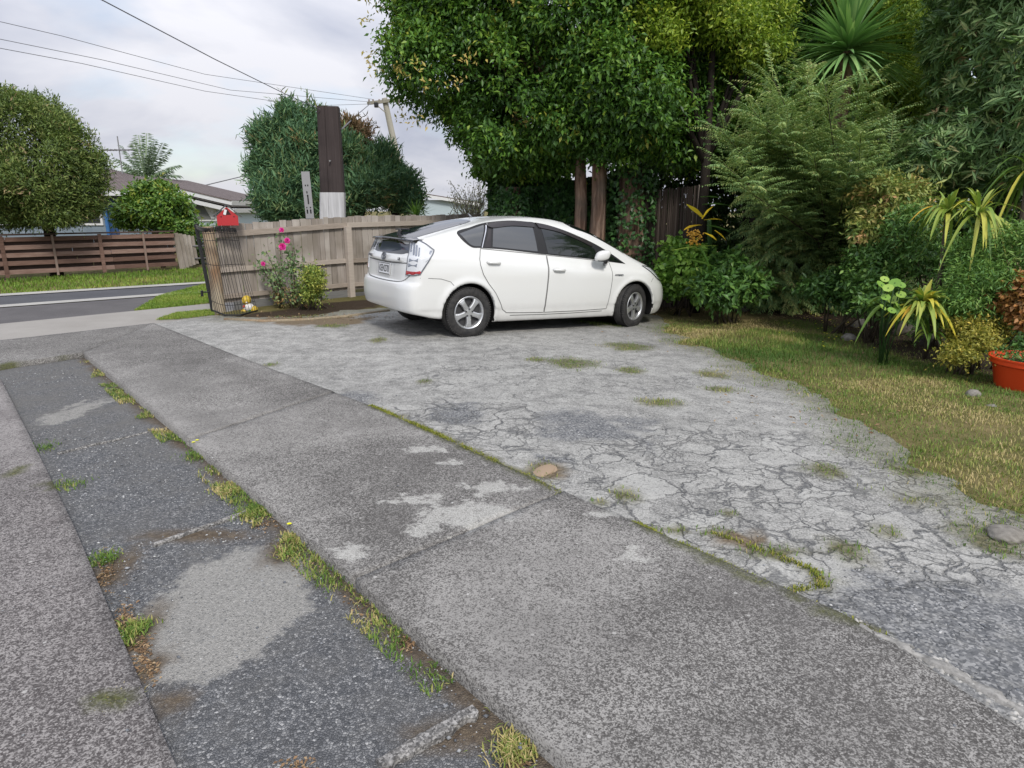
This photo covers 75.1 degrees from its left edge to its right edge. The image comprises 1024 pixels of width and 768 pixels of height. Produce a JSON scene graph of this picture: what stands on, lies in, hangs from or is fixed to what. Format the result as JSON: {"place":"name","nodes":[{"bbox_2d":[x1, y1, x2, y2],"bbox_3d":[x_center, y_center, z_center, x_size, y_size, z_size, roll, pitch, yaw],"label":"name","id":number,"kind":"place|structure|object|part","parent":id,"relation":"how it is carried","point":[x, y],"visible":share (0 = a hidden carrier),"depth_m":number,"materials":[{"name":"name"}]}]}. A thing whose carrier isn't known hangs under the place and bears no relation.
{"place":"outdoors","nodes":[
{"label":"outdoors","id":0,"kind":"place"},
{"bbox_2d":[0,283,204,304],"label":"road","id":1,"kind":"structure","parent":0,"point":[32,298],"depth_m":12.59,"materials":[{"name":"asphalt"}]},
{"bbox_2d":[0,282,204,295],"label":"kerb strip","id":2,"kind":"object","parent":1,"relation":"on","point":[22,293],"visible":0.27,"depth_m":13.43,"materials":[{"name":"concrete"}]},
{"bbox_2d":[0,287,243,306],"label":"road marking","id":3,"kind":"object","parent":1,"relation":"on","point":[63,301],"visible":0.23,"depth_m":11.65,"materials":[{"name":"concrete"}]},
{"bbox_2d":[0,267,257,319],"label":"verge grass","id":4,"kind":"structure","parent":0,"point":[166,299],"depth_m":14.50,"materials":[{"name":"plant"}]},
{"bbox_2d":[206,176,242,184],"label":"overhead wire","id":5,"kind":"object","parent":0,"point":[224,180],"visible":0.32,"depth_m":44.07,"materials":[{"name":"grey"}]},
{"bbox_2d":[341,103,370,129],"bbox_3d":[-4.495,-8.128,19.835,0.072,2.866,16.930,-2,15,-9],"label":"overhead wire","id":6,"kind":"object","parent":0,"point":[342,128],"visible":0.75,"depth_m":14.32,"materials":[{"name":"grey"}]},
{"bbox_2d":[0,0,1012,210],"label":"sky","id":7,"kind":"structure","parent":0,"point":[317,45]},
{"bbox_2d":[0,211,1021,392],"bbox_3d":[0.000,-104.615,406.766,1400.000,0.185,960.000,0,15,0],"label":"ground","id":8,"kind":"structure","parent":0,"point":[93,272],"depth_m":17.00,"materials":[{"name":"plant"}]},
{"bbox_2d":[0,79,123,276],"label":"round tree","id":9,"kind":"object","parent":8,"relation":"on","point":[72,191],"visible":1,"depth_m":15.46,"materials":[{"name":"green plant"}]},
{"bbox_2d":[0,323,151,369],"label":"driveway pad","id":10,"kind":"object","parent":8,"relation":"on","point":[26,351],"visible":0.93,"depth_m":7.74,"materials":[{"name":"concrete"}]},
{"bbox_2d":[0,297,154,323],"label":"crossing","id":11,"kind":"object","parent":8,"relation":"on","point":[30,313],"visible":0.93,"depth_m":10.68,"materials":[{"name":"concrete"}]},
{"bbox_2d":[0,379,176,767],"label":"slab","id":12,"kind":"structure","parent":8,"relation":"on","point":[79,660],"depth_m":2.43,"materials":[{"name":"grey concrete"}]},
{"bbox_2d":[0,231,177,277],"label":"board fence","id":13,"kind":"object","parent":8,"relation":"on","point":[31,255],"visible":0.98,"depth_m":16.82,"materials":[{"name":"wood"}]},
{"bbox_2d":[0,302,233,339],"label":"footpath","id":14,"kind":"structure","parent":8,"relation":"on","point":[24,329],"depth_m":9.40,"materials":[{"name":"concrete"}]},
{"bbox_2d":[0,169,267,250],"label":"house","id":15,"kind":"structure","parent":8,"relation":"on","point":[210,201],"depth_m":25.56,"materials":[{"name":"white tile"}]},
{"bbox_2d":[80,213,103,224],"bbox_3d":[-14.790,-5.963,23.219,0.956,0.831,0.075,0,15,0],"label":"window","id":16,"kind":"structure","parent":15,"relation":"in","point":[100,222],"depth_m":23.26,"materials":[{"name":"white"}]},
{"bbox_2d":[107,199,119,236],"bbox_3d":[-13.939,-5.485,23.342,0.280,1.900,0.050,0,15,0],"label":"door","id":17,"kind":"structure","parent":15,"relation":"in","point":[112,230],"depth_m":23.30,"materials":[{"name":"blue"}]},
{"bbox_2d":[100,136,132,173],"bbox_3d":[-14.344,-8.207,24.211,1.028,1.521,0.700,0,15,0],"label":"roof aerial","id":18,"kind":"object","parent":15,"relation":"attached to","point":[119,149],"visible":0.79,"depth_m":24.13,"materials":[{"name":"silver metal"}]},
{"bbox_2d":[192,199,216,220],"bbox_3d":[-12.161,-6.811,26.087,1.106,0.836,0.097,0,15,0],"label":"window","id":19,"kind":"structure","parent":15,"relation":"in","point":[207,213],"depth_m":26.08,"materials":[{"name":"white"}]},
{"bbox_2d":[113,133,182,179],"bbox_3d":[-15.957,-8.418,28.885,3.642,4.783,1.375,0,15,0],"label":"palm tree","id":20,"kind":"object","parent":8,"relation":"on","point":[147,165],"visible":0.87,"depth_m":28.49,"materials":[{"name":"plant"}]},
{"bbox_2d":[107,172,203,267],"bbox_3d":[-10.175,-4.663,19.024,2.738,2.699,2.212,0,15,0],"label":"citrus tree","id":21,"kind":"object","parent":8,"relation":"on","point":[159,204],"visible":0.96,"depth_m":18.49,"materials":[{"name":"green plant"}]},
{"bbox_2d":[135,294,207,310],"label":"verge","id":22,"kind":"structure","parent":8,"relation":"on","point":[180,303],"depth_m":11.28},
{"bbox_2d":[340,109,379,146],"bbox_3d":[-3.656,-4.429,15.720,1.303,3.916,1.342,0,15,0],"label":"conifer","id":23,"kind":"object","parent":22,"relation":"on","point":[364,127],"visible":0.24,"depth_m":15.13,"materials":[{"name":"plant"}]},
{"bbox_2d":[364,129,432,215],"bbox_3d":[-2.718,-4.076,15.379,1.584,3.404,2.279,-9,17,-32],"label":"conifer","id":24,"kind":"object","parent":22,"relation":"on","point":[386,151],"visible":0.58,"depth_m":14.92,"materials":[{"name":"green plant"}]},
{"bbox_2d":[172,233,198,268],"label":"grey palings","id":25,"kind":"object","parent":8,"relation":"on","point":[186,252],"visible":0.96,"depth_m":18.57,"materials":[{"name":"wood"}]},
{"bbox_2d":[84,323,332,446],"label":"driveway slab","id":26,"kind":"structure","parent":8,"relation":"on","point":[168,375],"depth_m":6.09,"materials":[{"name":"concrete"}]},
{"bbox_2d":[192,216,225,263],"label":"dark bush","id":27,"kind":"object","parent":8,"relation":"on","point":[201,225],"visible":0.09,"depth_m":20.31,"materials":[{"name":"green plant"}]},
{"bbox_2d":[193,224,257,315],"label":"gate","id":28,"kind":"structure","parent":8,"relation":"on","point":[200,243],"depth_m":9.82,"materials":[{"name":"black metal"}]},
{"bbox_2d":[0,358,553,767],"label":"gravel strip","id":29,"kind":"object","parent":8,"relation":"on","point":[379,708],"visible":0.81,"depth_m":2.63,"materials":[{"name":"gravel"}]},
{"bbox_2d":[57,429,158,454],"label":"concrete beam","id":30,"kind":"structure","parent":29,"relation":"on","point":[83,447],"depth_m":4.63,"materials":[{"name":"concrete"}]},
{"bbox_2d":[153,510,245,546],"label":"concrete beam","id":31,"kind":"structure","parent":29,"relation":"on","point":[186,533],"depth_m":3.37,"materials":[{"name":"concrete"}]},
{"bbox_2d":[22,360,537,767],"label":"strip weeds","id":32,"kind":"object","parent":29,"relation":"on","point":[506,751],"visible":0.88,"depth_m":2.94,"materials":[{"name":"green plant"}]},
{"bbox_2d":[92,517,531,767],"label":"gravel litter","id":33,"kind":"object","parent":29,"relation":"on","point":[144,649],"visible":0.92,"depth_m":2.48,"materials":[{"name":"brown"}]},
{"bbox_2d":[375,705,478,767],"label":"concrete beam","id":34,"kind":"structure","parent":29,"relation":"on","point":[409,749],"depth_m":2.03,"materials":[{"name":"concrete"}]},
{"bbox_2d":[235,87,341,242],"bbox_3d":[-4.767,-4.350,14.703,2.585,4.277,3.032,-11,18,-35],"label":"conifer","id":35,"kind":"object","parent":8,"relation":"on","point":[284,150],"visible":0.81,"depth_m":13.86,"materials":[{"name":"green plant"}]},
{"bbox_2d":[317,106,345,231],"bbox_3d":[-3.297,-3.238,12.044,0.557,3.310,0.453,-2,15,-8],"label":"timber post","id":36,"kind":"object","parent":8,"relation":"on","point":[332,187],"visible":0.56,"depth_m":11.75,"materials":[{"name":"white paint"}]},
{"bbox_2d":[102,0,320,109],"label":"overhead wire","id":37,"kind":"object","parent":36,"relation":"attached to","point":[202,52],"visible":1,"depth_m":8.22,"materials":[{"name":"grey"}]},
{"bbox_2d":[301,171,313,218],"bbox_3d":[-3.578,-3.250,11.672,0.166,0.911,0.052,-5,16,-19],"label":"punched plate","id":38,"kind":"object","parent":36,"relation":"attached to","point":[307,194],"visible":0.91,"depth_m":11.64,"materials":[{"name":"silver metal"}]},
{"bbox_2d":[296,120,408,265],"bbox_3d":[-3.403,-3.978,14.732,2.308,3.543,2.587,0,15,0],"label":"conifer","id":39,"kind":"object","parent":8,"relation":"on","point":[366,178],"visible":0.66,"depth_m":14.12,"materials":[{"name":"green plant"}]},
{"bbox_2d":[189,392,561,589],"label":"driveway slab","id":40,"kind":"structure","parent":8,"relation":"on","point":[368,509],"depth_m":3.87,"materials":[{"name":"concrete"}]},
{"bbox_2d":[367,98,409,215],"bbox_3d":[-5.040,-8.914,28.621,2.026,6.323,0.375,-1,15,-4],"label":"utility pole","id":41,"kind":"object","parent":8,"relation":"on","point":[385,102],"visible":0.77,"depth_m":27.93,"materials":[{"name":"grey wood"}]},
{"bbox_2d":[0,48,357,105],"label":"overhead wire","id":42,"kind":"object","parent":41,"relation":"attached to","point":[144,77],"visible":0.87,"depth_m":18.86,"materials":[{"name":"grey"}]},
{"bbox_2d":[0,39,366,101],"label":"overhead wire","id":43,"kind":"object","parent":41,"relation":"attached to","point":[160,73],"visible":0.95,"depth_m":19.92,"materials":[{"name":"grey"}]},
{"bbox_2d":[0,21,368,98],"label":"overhead wire","id":44,"kind":"object","parent":41,"relation":"attached to","point":[164,63],"visible":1,"depth_m":19.89,"materials":[{"name":"grey"}]},
{"bbox_2d":[419,194,484,215],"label":"distant house","id":45,"kind":"structure","parent":8,"relation":"on","point":[441,205],"depth_m":38.17,"materials":[{"name":"grey"}]},
{"bbox_2d":[357,0,778,240],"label":"broadleaf tree","id":46,"kind":"object","parent":8,"relation":"on","point":[541,93],"visible":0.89,"depth_m":10.53,"materials":[{"name":"green plant"}]},
{"bbox_2d":[483,170,653,242],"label":"ivy wall","id":47,"kind":"structure","parent":8,"relation":"on","point":[549,204],"depth_m":12.46,"materials":[{"name":"green plant"}]},
{"bbox_2d":[491,183,533,216],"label":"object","id":48,"kind":"object","parent":47,"relation":"attached to","point":[512,201],"visible":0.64,"depth_m":12.02,"materials":[{"name":"green plant"}]},
{"bbox_2d":[157,307,1023,729],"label":"parking apron","id":49,"kind":"object","parent":8,"relation":"on","point":[701,441],"visible":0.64,"depth_m":4.38,"materials":[{"name":"concrete"}]},
{"bbox_2d":[0,357,1023,767],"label":"loose stones","id":50,"kind":"object","parent":49,"relation":"on","point":[318,565],"visible":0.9,"depth_m":3.28,"materials":[{"name":"gravel"}]},
{"bbox_2d":[364,213,662,336],"bbox_3d":[0.227,-1.633,9.580,4.460,1.536,2.020,-6,16,-31],"label":"parked car","id":51,"kind":"object","parent":49,"relation":"on","point":[470,276],"visible":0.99,"depth_m":8.55,"materials":[{"name":"white paint"}]},
{"bbox_3d":[-0.462,-1.826,8.208,0.388,0.258,0.120,-13,20,-41],"label":"quarter window","id":52,"kind":"part","parent":51,"relation":"part of","materials":[{"name":"grey glass"}]},
{"bbox_3d":[-0.291,-1.816,8.302,0.064,0.222,0.182,5,16,20],"label":"corner window","id":53,"kind":"part","parent":51,"relation":"part of","materials":[{"name":"grey"}]},
{"bbox_3d":[-0.013,-1.499,8.551,1.031,1.173,0.305,-6,16,-31],"label":"door","id":54,"kind":"part","parent":51,"relation":"part of","materials":[{"name":"white paint"}]},
{"bbox_3d":[0.444,-1.873,8.829,2.657,0.536,0.210,-6,16,-31],"label":"window frame","id":55,"kind":"part","parent":51,"relation":"part of","materials":[{"name":"black"}]},
{"bbox_3d":[0.859,-1.582,9.073,1.165,1.161,0.310,-6,16,-31],"label":"door","id":56,"kind":"part","parent":51,"relation":"part of","materials":[{"name":"white paint"}]},
{"bbox_3d":[1.382,-1.782,9.356,0.390,0.160,0.053,-6,16,-31],"label":"corner window","id":57,"kind":"part","parent":51,"relation":"part of","materials":[{"name":"black glass"}]},
{"bbox_2d":[533,464,557,476],"bbox_3d":[0.199,0.526,4.030,0.125,0.039,0.219,8,17,28],"label":"rock","id":58,"kind":"object","parent":49,"relation":"on","point":[542,470],"visible":0.96,"depth_m":4.01,"materials":[{"name":"brown stone"}]},
{"bbox_2d":[368,404,886,634],"bbox_3d":[0.190,0.529,3.992,0.368,0.021,3.957,-12,19,-39],"label":"joint moss","id":59,"kind":"object","parent":49,"relation":"on","point":[442,435],"visible":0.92,"depth_m":3.14,"materials":[{"name":"plant"}]},
{"bbox_2d":[859,623,1023,715],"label":"broken slab edge","id":60,"kind":"object","parent":49,"relation":"on","point":[998,696],"visible":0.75,"depth_m":2.26,"materials":[{"name":"concrete"}]},
{"bbox_2d":[987,524,1023,544],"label":"rock","id":61,"kind":"object","parent":49,"relation":"on","point":[1010,534],"visible":0.94,"depth_m":3.19,"materials":[{"name":"stone"}]},
{"bbox_2d":[356,491,1023,767],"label":"driveway slab","id":62,"kind":"structure","parent":8,"relation":"on","point":[596,655],"depth_m":2.33,"materials":[{"name":"concrete"}]},
{"bbox_2d":[839,611,1023,728],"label":"slab rubble","id":63,"kind":"object","parent":62,"relation":"on","point":[1012,717],"visible":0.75,"depth_m":2.22,"materials":[{"name":"concrete"}]},
{"bbox_2d":[652,230,728,316],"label":"shrub","id":64,"kind":"object","parent":8,"relation":"on","point":[676,268],"visible":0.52,"depth_m":10.66,"materials":[{"name":"green plant"}]},
{"bbox_2d":[623,0,808,312],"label":"yellow green tree","id":65,"kind":"object","parent":8,"relation":"on","point":[732,25],"visible":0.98,"depth_m":10.03,"materials":[{"name":"green plant"}]},
{"bbox_2d":[640,0,915,259],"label":"background tree","id":66,"kind":"object","parent":8,"relation":"on","point":[809,11],"visible":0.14,"depth_m":12.21,"materials":[{"name":"green plant"}]},
{"bbox_2d":[611,0,1023,268],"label":"dark hedge","id":67,"kind":"object","parent":8,"relation":"on","point":[722,212],"visible":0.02,"depth_m":14.50,"materials":[{"name":"green plant"}]},
{"bbox_2d":[782,263,880,334],"bbox_3d":[4.520,-1.151,9.261,1.206,1.087,1.416,0,15,0],"label":"shrub","id":68,"kind":"object","parent":8,"relation":"on","point":[821,287],"visible":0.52,"depth_m":9.19,"materials":[{"name":"green plant"}]},
{"bbox_2d":[830,238,915,344],"bbox_3d":[4.533,-1.150,8.493,1.020,1.472,1.519,0,15,0],"label":"shrub","id":69,"kind":"object","parent":8,"relation":"on","point":[862,270],"visible":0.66,"depth_m":8.33,"materials":[{"name":"green plant"}]},
{"bbox_2d":[821,0,979,143],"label":"yellow green tree","id":70,"kind":"object","parent":8,"relation":"on","point":[912,96],"visible":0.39,"depth_m":10.66,"materials":[{"name":"green plant"}]},
{"bbox_2d":[215,264,1023,517],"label":"lawn","id":71,"kind":"structure","parent":0,"point":[351,303],"depth_m":6.32,"materials":[{"name":"plant"}]},
{"bbox_2d":[241,295,257,311],"bbox_3d":[-4.061,-1.226,10.277,0.250,0.287,0.152,0,15,0],"label":"garden ornament","id":72,"kind":"object","parent":71,"relation":"on","point":[246,305],"visible":0.71,"depth_m":10.23,"materials":[{"name":"yellow ceramic"}]},
{"bbox_2d":[248,227,315,308],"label":"rose bush","id":73,"kind":"object","parent":71,"relation":"on","point":[279,296],"visible":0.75,"depth_m":10.45,"materials":[{"name":"green plant"}]},
{"bbox_2d":[224,309,389,321],"bbox_3d":[-2.943,-0.973,9.795,2.408,0.073,0.541,-6,16,-21],"label":"log edging","id":74,"kind":"object","parent":71,"relation":"on","point":[295,319],"visible":0.57,"depth_m":9.53,"materials":[{"name":"wood"}]},
{"bbox_2d":[293,259,332,310],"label":"variegated shrub","id":75,"kind":"object","parent":71,"relation":"on","point":[314,280],"visible":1,"depth_m":10.15,"materials":[{"name":"green plant"}]},
{"bbox_2d":[202,214,480,313],"bbox_3d":[-2.593,-2.291,12.159,0.204,1.561,5.953,13,19,41],"label":"paling fence","id":76,"kind":"object","parent":71,"relation":"on","point":[337,253],"visible":0.56,"depth_m":11.16,"materials":[{"name":"wood"}]},
{"bbox_2d":[213,204,241,225],"bbox_3d":[-4.250,-2.524,9.935,0.398,0.302,0.350,-6,16,-21],"label":"letterbox","id":77,"kind":"object","parent":76,"relation":"attached to","point":[226,216],"visible":1,"depth_m":9.80,"materials":[{"name":"red paint"}]},
{"bbox_2d":[399,198,430,215],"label":"flax plant","id":78,"kind":"object","parent":71,"relation":"on","point":[414,209],"visible":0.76,"depth_m":14.08,"materials":[{"name":"green plant"}]},
{"bbox_2d":[447,178,487,215],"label":"twiggy shrub","id":79,"kind":"object","parent":71,"relation":"on","point":[471,210],"visible":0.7,"depth_m":15.40,"materials":[{"name":"grey plant"}]},
{"bbox_2d":[233,305,999,449],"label":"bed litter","id":80,"kind":"object","parent":71,"relation":"on","point":[712,340],"visible":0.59,"depth_m":9.25,"materials":[{"name":"brown plant"}]},
{"bbox_2d":[605,164,660,267],"bbox_3d":[2.120,-2.630,12.019,1.135,2.619,1.147,0,15,0],"label":"ivy clad trunk","id":81,"kind":"object","parent":71,"relation":"on","point":[630,232],"visible":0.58,"depth_m":11.62,"materials":[{"name":"green plant"}]},
{"bbox_2d":[267,313,1023,586],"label":"crack grass","id":82,"kind":"structure","parent":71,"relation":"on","point":[752,549],"depth_m":4.34,"materials":[{"name":"plant"}]},
{"bbox_2d":[643,185,699,307],"bbox_3d":[2.784,-2.338,11.778,0.943,2.264,0.204,5,15,17],"label":"brush screen","id":83,"kind":"object","parent":71,"relation":"on","point":[675,221],"visible":0.22,"depth_m":11.59,"materials":[{"name":"wood"}]},
{"bbox_2d":[672,196,731,265],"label":"banana plant","id":84,"kind":"object","parent":71,"relation":"on","point":[693,234],"visible":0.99,"depth_m":9.60,"materials":[{"name":"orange plant"}]},
{"bbox_2d":[679,244,778,323],"bbox_3d":[3.240,-1.461,10.053,1.466,1.285,1.275,-13,20,-41],"label":"shrub","id":85,"kind":"object","parent":71,"relation":"on","point":[723,291],"visible":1,"depth_m":9.79,"materials":[{"name":"green plant"}]},
{"bbox_2d":[732,306,749,311],"bbox_3d":[3.970,-1.284,11.553,0.311,0.162,0.258,2,15,7],"label":"rock","id":86,"kind":"object","parent":71,"relation":"on","point":[744,310],"visible":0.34,"depth_m":11.46,"materials":[{"name":"stone"}]},
{"bbox_2d":[692,44,957,315],"bbox_3d":[4.907,-2.657,10.133,3.826,4.215,5.581,7,16,23],"label":"feathery shrub","id":87,"kind":"object","parent":71,"relation":"on","point":[796,205],"visible":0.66,"depth_m":9.31,"materials":[{"name":"green plant"}]},
{"bbox_2d":[841,333,856,340],"bbox_3d":[4.550,-0.613,8.976,0.199,0.144,0.247,-1,15,-4],"label":"rock","id":88,"kind":"object","parent":71,"relation":"on","point":[848,337],"visible":0.67,"depth_m":8.90,"materials":[{"name":"stone"}]},
{"bbox_2d":[771,0,927,157],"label":"yucca","id":89,"kind":"object","parent":71,"relation":"on","point":[850,31],"visible":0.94,"depth_m":9.72,"materials":[{"name":"green plant"}]},
{"bbox_2d":[850,319,867,327],"bbox_3d":[5.207,-0.884,9.994,0.249,0.198,0.209,-3,15,-11],"label":"rock","id":90,"kind":"object","parent":71,"relation":"on","point":[855,324],"visible":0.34,"depth_m":9.92,"materials":[{"name":"stone"}]},
{"bbox_2d":[832,164,951,339],"bbox_3d":[4.944,-1.696,8.830,1.395,2.349,1.334,7,16,26],"label":"red tipped shrub","id":91,"kind":"object","parent":71,"relation":"on","point":[892,186],"visible":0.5,"depth_m":8.54,"materials":[{"name":"brown plant"}]},
{"bbox_2d":[877,276,906,364],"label":"round leaved plant","id":92,"kind":"object","parent":71,"relation":"on","point":[891,285],"visible":0.84,"depth_m":7.10,"materials":[{"name":"green plant"}]},
{"bbox_2d":[855,274,930,341],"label":"strap leaved plant","id":93,"kind":"object","parent":71,"relation":"on","point":[875,309],"visible":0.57,"depth_m":7.15,"materials":[{"name":"green plant"}]},
{"bbox_2d":[766,290,1023,351],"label":"soil","id":94,"kind":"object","parent":71,"relation":"on","point":[1019,344],"visible":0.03,"depth_m":8.35,"materials":[{"name":"soil"}]},
{"bbox_2d":[879,321,914,335],"bbox_3d":[5.488,-0.774,9.462,0.547,0.247,0.438,-9,17,-31],"label":"rock","id":95,"kind":"object","parent":71,"relation":"on","point":[905,330],"visible":0.29,"depth_m":9.29,"materials":[{"name":"stone"}]},
{"bbox_2d":[883,280,956,339],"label":"strap leaved plant","id":96,"kind":"object","parent":71,"relation":"on","point":[926,296],"visible":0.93,"depth_m":6.88,"materials":[{"name":"green plant"}]},
{"bbox_2d":[905,319,945,349],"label":"strap leaved plant","id":97,"kind":"object","parent":71,"relation":"on","point":[927,330],"visible":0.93,"depth_m":7.06,"materials":[{"name":"green plant"}]},
{"bbox_2d":[912,327,952,346],"bbox_3d":[5.436,-0.584,8.606,0.477,0.364,0.375,13,19,40],"label":"rock","id":98,"kind":"object","parent":71,"relation":"on","point":[922,341],"visible":0.19,"depth_m":8.54,"materials":[{"name":"stone"}]},
{"bbox_2d":[866,196,1002,349],"bbox_3d":[5.091,-1.266,8.027,1.538,1.934,1.914,6,16,22],"label":"shrub","id":99,"kind":"object","parent":71,"relation":"on","point":[930,253],"visible":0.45,"depth_m":7.98,"materials":[{"name":"green plant"}]},
{"bbox_2d":[906,188,994,358],"bbox_3d":[4.809,-1.211,7.598,0.938,1.971,0.954,0,15,0],"label":"strap leaved plant","id":100,"kind":"object","parent":71,"relation":"on","point":[941,209],"visible":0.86,"depth_m":7.30,"materials":[{"name":"green plant"}]},
{"bbox_2d":[878,0,1023,268],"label":"oleander","id":101,"kind":"object","parent":71,"relation":"on","point":[989,27],"visible":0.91,"depth_m":8.68,"materials":[{"name":"green plant"}]},
{"bbox_2d":[912,213,1023,370],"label":"ferny shrub","id":102,"kind":"object","parent":71,"relation":"on","point":[964,296],"visible":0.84,"depth_m":6.83,"materials":[{"name":"green plant"}]},
{"bbox_2d":[914,183,1023,344],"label":"strap leaved plant","id":103,"kind":"object","parent":71,"relation":"on","point":[989,217],"visible":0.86,"depth_m":7.02,"materials":[{"name":"green plant"}]},
{"bbox_2d":[965,389,980,396],"bbox_3d":[4.204,0.104,6.077,0.145,0.106,0.121,-10,18,-34],"label":"rock","id":104,"kind":"object","parent":71,"relation":"on","point":[973,392],"visible":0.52,"depth_m":6.04,"materials":[{"name":"stone"}]},
{"bbox_2d":[924,311,1023,383],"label":"golden shrub","id":105,"kind":"object","parent":71,"relation":"on","point":[976,336],"visible":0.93,"depth_m":6.67,"materials":[{"name":"yellow plant"}]},
{"bbox_2d":[963,153,1023,328],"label":"strap leaved plant","id":106,"kind":"object","parent":71,"relation":"on","point":[1015,185],"visible":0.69,"depth_m":8.07,"materials":[{"name":"green plant"}]},
{"bbox_2d":[988,346,1023,391],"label":"flower pot","id":107,"kind":"object","parent":71,"relation":"on","point":[1008,371],"visible":0.97,"depth_m":6.37,"materials":[{"name":"orange plastic"}]},
{"bbox_2d":[983,268,1023,332],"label":"rusty shrub","id":108,"kind":"object","parent":107,"relation":"in","point":[1011,303],"visible":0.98,"depth_m":6.60,"materials":[{"name":"orange plant"}]}
]}

